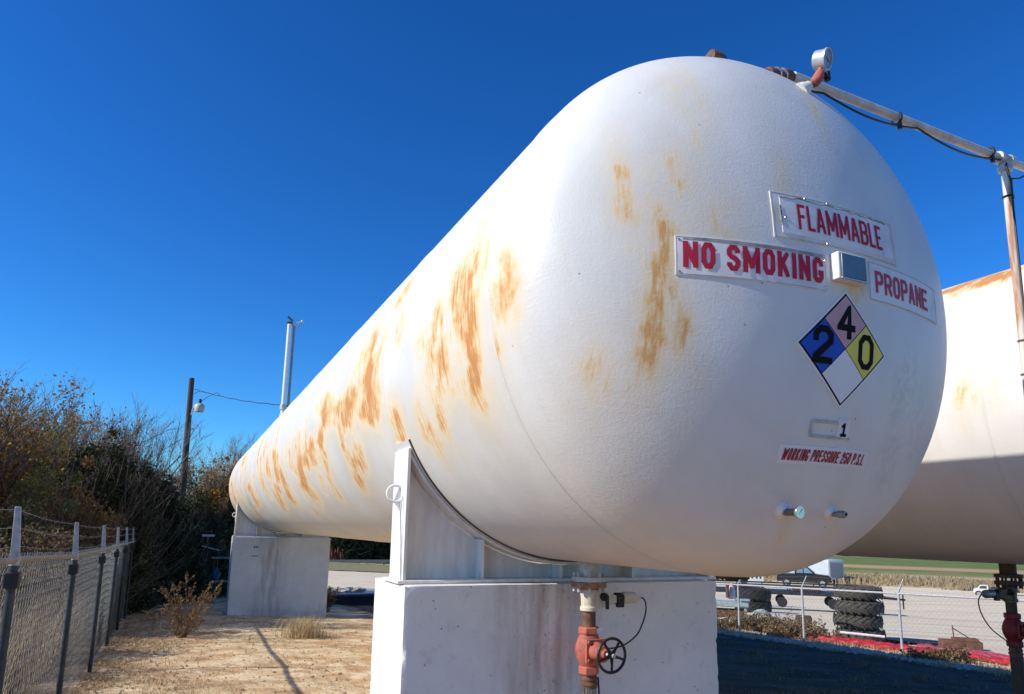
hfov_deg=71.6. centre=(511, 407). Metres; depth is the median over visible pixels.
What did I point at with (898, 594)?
chain link fence
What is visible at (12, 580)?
chain link fence
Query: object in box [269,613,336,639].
grass clump
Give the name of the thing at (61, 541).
brown shrub
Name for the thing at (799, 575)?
car
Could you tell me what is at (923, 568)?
crop field
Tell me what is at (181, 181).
sky
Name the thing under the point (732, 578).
flatbed trailer
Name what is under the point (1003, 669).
dry grass
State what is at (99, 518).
brown shrub
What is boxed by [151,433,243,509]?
bare tree
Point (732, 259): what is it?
warning sign
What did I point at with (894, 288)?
warning sign
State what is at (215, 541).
evergreen shrub
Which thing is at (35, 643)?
dry undergrowth
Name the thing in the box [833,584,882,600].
tractor tyre
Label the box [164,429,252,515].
bare tree
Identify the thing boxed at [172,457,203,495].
bare tree
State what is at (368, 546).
cedar tree
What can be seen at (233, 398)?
service cable
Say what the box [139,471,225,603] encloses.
evergreen shrub
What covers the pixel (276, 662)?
dry grass
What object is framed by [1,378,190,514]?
bare tree
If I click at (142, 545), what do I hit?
evergreen shrub
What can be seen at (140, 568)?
dry weed
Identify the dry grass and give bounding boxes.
[77,606,372,693]
[710,571,1023,592]
[717,626,1010,676]
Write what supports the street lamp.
attached to the utility pole
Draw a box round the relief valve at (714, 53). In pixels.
[705,49,727,58]
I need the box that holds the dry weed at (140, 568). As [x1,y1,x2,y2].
[127,548,156,612]
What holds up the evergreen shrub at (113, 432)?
on the ground at (736, 666)
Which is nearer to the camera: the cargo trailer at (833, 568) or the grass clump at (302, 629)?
the grass clump at (302, 629)
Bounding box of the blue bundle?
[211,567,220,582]
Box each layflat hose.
[809,635,935,652]
[916,643,1009,658]
[934,648,1009,664]
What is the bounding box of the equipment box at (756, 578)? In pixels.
[741,576,763,583]
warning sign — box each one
[675,235,826,291]
[769,191,896,266]
[867,261,935,324]
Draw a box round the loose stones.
[718,630,998,670]
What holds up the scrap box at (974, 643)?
on the ground at (736, 666)
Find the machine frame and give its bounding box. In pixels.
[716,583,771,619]
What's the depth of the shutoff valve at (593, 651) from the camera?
4.70 m
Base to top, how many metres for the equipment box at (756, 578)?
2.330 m
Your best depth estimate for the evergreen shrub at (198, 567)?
24.40 m
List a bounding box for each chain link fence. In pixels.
[0,506,135,693]
[716,576,1023,665]
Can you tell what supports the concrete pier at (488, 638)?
on the ground at (736, 666)
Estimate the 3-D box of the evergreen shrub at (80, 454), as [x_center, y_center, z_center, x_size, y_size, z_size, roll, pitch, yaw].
[-11.117,3.284,18.031,5.568,5.064,4.574,5,-11,-24]
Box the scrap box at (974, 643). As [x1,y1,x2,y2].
[938,625,983,650]
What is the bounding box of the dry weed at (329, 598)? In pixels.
[326,586,340,612]
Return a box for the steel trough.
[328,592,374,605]
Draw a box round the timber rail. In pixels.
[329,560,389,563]
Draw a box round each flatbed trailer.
[711,580,905,609]
[714,576,749,580]
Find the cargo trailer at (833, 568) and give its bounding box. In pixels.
[789,559,843,579]
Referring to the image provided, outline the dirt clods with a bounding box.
[94,608,370,693]
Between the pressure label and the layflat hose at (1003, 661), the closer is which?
the pressure label
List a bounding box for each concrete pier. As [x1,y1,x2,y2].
[225,536,329,617]
[370,577,718,693]
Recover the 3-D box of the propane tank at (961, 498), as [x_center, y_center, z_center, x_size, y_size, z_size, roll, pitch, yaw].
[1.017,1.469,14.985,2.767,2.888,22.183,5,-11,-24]
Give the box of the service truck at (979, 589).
[973,585,1019,594]
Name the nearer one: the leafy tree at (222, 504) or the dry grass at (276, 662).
the dry grass at (276, 662)
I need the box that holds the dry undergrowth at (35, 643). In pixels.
[0,580,110,693]
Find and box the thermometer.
[775,502,804,518]
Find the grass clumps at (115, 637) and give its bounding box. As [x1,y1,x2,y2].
[71,609,213,693]
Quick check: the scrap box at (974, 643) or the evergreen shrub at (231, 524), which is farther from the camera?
the evergreen shrub at (231, 524)
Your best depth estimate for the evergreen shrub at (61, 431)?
18.65 m
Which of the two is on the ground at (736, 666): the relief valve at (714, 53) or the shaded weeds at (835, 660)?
the shaded weeds at (835, 660)
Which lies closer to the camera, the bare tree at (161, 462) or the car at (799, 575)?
the bare tree at (161, 462)
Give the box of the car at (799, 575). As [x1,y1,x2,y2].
[777,567,832,586]
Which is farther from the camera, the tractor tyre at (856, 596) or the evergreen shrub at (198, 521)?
the evergreen shrub at (198, 521)
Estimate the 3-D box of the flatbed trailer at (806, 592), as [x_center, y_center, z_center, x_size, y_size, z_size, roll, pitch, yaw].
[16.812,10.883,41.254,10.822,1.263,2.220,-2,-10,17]
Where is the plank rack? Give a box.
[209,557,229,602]
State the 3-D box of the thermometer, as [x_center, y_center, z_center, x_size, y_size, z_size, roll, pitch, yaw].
[1.223,0.449,3.139,0.091,0.081,0.128,5,-11,-24]
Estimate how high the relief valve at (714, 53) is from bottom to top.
0.250 m
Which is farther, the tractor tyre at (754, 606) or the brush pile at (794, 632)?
the tractor tyre at (754, 606)
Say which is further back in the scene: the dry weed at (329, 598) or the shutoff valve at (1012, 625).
the dry weed at (329, 598)
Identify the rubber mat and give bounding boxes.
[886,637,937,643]
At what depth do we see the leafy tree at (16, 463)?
15.61 m
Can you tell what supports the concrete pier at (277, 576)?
on the ground at (736, 666)
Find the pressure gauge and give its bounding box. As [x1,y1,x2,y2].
[796,47,832,92]
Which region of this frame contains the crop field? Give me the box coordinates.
[276,532,1023,589]
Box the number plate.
[809,419,850,439]
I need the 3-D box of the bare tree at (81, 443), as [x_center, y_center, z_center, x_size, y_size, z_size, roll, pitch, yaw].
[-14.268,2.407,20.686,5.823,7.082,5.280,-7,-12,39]
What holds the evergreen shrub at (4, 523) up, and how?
on the ground at (736, 666)
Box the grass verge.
[329,562,389,571]
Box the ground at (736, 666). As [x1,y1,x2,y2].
[15,563,1023,693]
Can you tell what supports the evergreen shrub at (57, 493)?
on the ground at (736, 666)
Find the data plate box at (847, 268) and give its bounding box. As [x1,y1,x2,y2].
[830,251,868,286]
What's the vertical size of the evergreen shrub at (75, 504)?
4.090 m
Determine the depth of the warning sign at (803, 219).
3.19 m
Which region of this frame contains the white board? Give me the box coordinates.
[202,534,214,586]
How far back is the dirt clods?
11.33 m
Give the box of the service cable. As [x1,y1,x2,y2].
[194,389,279,404]
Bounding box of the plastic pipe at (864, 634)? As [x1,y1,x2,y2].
[840,631,884,637]
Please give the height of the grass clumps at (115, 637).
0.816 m
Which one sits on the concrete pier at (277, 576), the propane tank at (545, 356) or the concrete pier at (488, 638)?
the propane tank at (545, 356)
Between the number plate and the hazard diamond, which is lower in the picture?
the number plate
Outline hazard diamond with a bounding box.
[795,291,885,408]
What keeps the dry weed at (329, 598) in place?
on the ground at (736, 666)
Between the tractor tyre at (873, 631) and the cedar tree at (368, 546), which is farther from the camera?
the cedar tree at (368, 546)
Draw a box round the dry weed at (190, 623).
[142,571,222,637]
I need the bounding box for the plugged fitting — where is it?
[824,506,847,518]
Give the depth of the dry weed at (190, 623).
13.87 m
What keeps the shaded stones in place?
on the ground at (736, 666)
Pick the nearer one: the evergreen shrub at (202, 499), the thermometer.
the thermometer
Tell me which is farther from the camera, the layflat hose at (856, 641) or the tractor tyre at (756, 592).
the tractor tyre at (756, 592)
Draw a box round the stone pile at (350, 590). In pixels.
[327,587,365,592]
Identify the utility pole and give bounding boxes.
[178,378,194,513]
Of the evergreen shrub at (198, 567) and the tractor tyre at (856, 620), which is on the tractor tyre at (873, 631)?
the tractor tyre at (856, 620)
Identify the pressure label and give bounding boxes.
[776,444,868,468]
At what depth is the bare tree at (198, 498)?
29.92 m
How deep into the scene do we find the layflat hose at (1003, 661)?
15.70 m
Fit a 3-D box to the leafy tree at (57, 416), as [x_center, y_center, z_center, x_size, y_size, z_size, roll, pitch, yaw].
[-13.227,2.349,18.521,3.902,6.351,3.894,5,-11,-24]
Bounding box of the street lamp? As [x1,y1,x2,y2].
[191,399,204,414]
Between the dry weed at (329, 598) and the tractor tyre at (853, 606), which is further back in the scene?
the dry weed at (329, 598)
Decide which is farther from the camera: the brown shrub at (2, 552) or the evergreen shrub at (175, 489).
the evergreen shrub at (175, 489)
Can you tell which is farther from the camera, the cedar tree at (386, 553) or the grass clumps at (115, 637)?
the cedar tree at (386, 553)
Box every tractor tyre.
[734,587,771,600]
[735,599,771,612]
[832,612,883,629]
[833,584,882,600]
[834,598,884,614]
[835,626,886,641]
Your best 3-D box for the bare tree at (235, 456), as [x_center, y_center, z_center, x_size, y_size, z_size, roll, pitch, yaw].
[-14.408,5.108,36.534,4.410,8.219,5.971,5,-11,-24]
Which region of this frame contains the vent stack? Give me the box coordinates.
[279,316,303,415]
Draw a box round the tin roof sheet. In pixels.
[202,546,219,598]
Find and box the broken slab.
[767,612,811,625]
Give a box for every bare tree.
[0,363,137,515]
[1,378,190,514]
[65,392,214,534]
[127,437,226,527]
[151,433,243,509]
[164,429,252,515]
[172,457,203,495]
[196,433,257,519]
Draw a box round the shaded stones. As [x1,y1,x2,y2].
[716,632,1012,693]
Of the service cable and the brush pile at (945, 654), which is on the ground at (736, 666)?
the brush pile at (945, 654)
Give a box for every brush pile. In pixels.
[717,607,821,631]
[753,616,852,639]
[899,642,989,665]
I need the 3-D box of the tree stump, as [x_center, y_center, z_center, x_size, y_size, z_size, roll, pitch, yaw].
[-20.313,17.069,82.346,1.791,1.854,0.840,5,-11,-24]
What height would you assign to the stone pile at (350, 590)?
0.276 m
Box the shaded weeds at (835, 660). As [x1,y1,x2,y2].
[717,634,1011,693]
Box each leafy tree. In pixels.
[0,365,117,544]
[0,370,27,522]
[0,398,91,510]
[166,451,245,527]
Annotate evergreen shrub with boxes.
[0,390,193,597]
[0,430,158,602]
[0,455,162,626]
[0,512,31,567]
[9,439,190,616]
[42,426,196,615]
[93,441,225,614]
[134,495,202,607]
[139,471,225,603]
[153,471,223,553]
[158,520,224,602]
[167,495,228,592]
[185,487,229,549]
[193,506,232,597]
[201,476,235,585]
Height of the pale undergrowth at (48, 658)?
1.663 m
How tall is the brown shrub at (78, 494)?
4.293 m
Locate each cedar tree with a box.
[328,536,367,559]
[345,539,390,559]
[371,542,390,563]
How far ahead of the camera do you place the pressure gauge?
3.70 m
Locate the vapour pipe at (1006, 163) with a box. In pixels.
[763,66,1023,393]
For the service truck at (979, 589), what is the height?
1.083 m
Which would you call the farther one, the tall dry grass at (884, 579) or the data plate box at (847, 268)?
the tall dry grass at (884, 579)
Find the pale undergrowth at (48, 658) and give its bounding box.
[0,592,104,693]
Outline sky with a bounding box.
[0,0,1023,493]
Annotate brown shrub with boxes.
[0,522,130,626]
[0,526,58,630]
[5,455,170,593]
[67,501,156,623]
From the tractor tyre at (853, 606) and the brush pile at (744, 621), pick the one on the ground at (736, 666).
the brush pile at (744, 621)
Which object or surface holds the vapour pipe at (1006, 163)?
on the ground at (736, 666)
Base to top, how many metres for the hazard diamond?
0.525 m
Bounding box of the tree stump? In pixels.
[329,547,343,559]
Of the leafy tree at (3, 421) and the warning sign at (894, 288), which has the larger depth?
the leafy tree at (3, 421)
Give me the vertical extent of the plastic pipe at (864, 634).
0.098 m
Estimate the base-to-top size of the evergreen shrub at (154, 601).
3.982 m
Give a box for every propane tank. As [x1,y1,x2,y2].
[229,56,946,583]
[835,265,1023,577]
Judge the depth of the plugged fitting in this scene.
3.25 m
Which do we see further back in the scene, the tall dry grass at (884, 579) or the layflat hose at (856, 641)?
the tall dry grass at (884, 579)
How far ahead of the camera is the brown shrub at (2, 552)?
11.16 m
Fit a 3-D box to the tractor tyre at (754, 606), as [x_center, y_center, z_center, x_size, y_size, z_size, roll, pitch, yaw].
[12.190,10.021,35.914,1.839,0.580,1.839,5,-11,-24]
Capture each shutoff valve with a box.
[571,572,646,693]
[978,577,1023,693]
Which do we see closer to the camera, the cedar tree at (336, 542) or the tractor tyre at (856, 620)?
the tractor tyre at (856, 620)

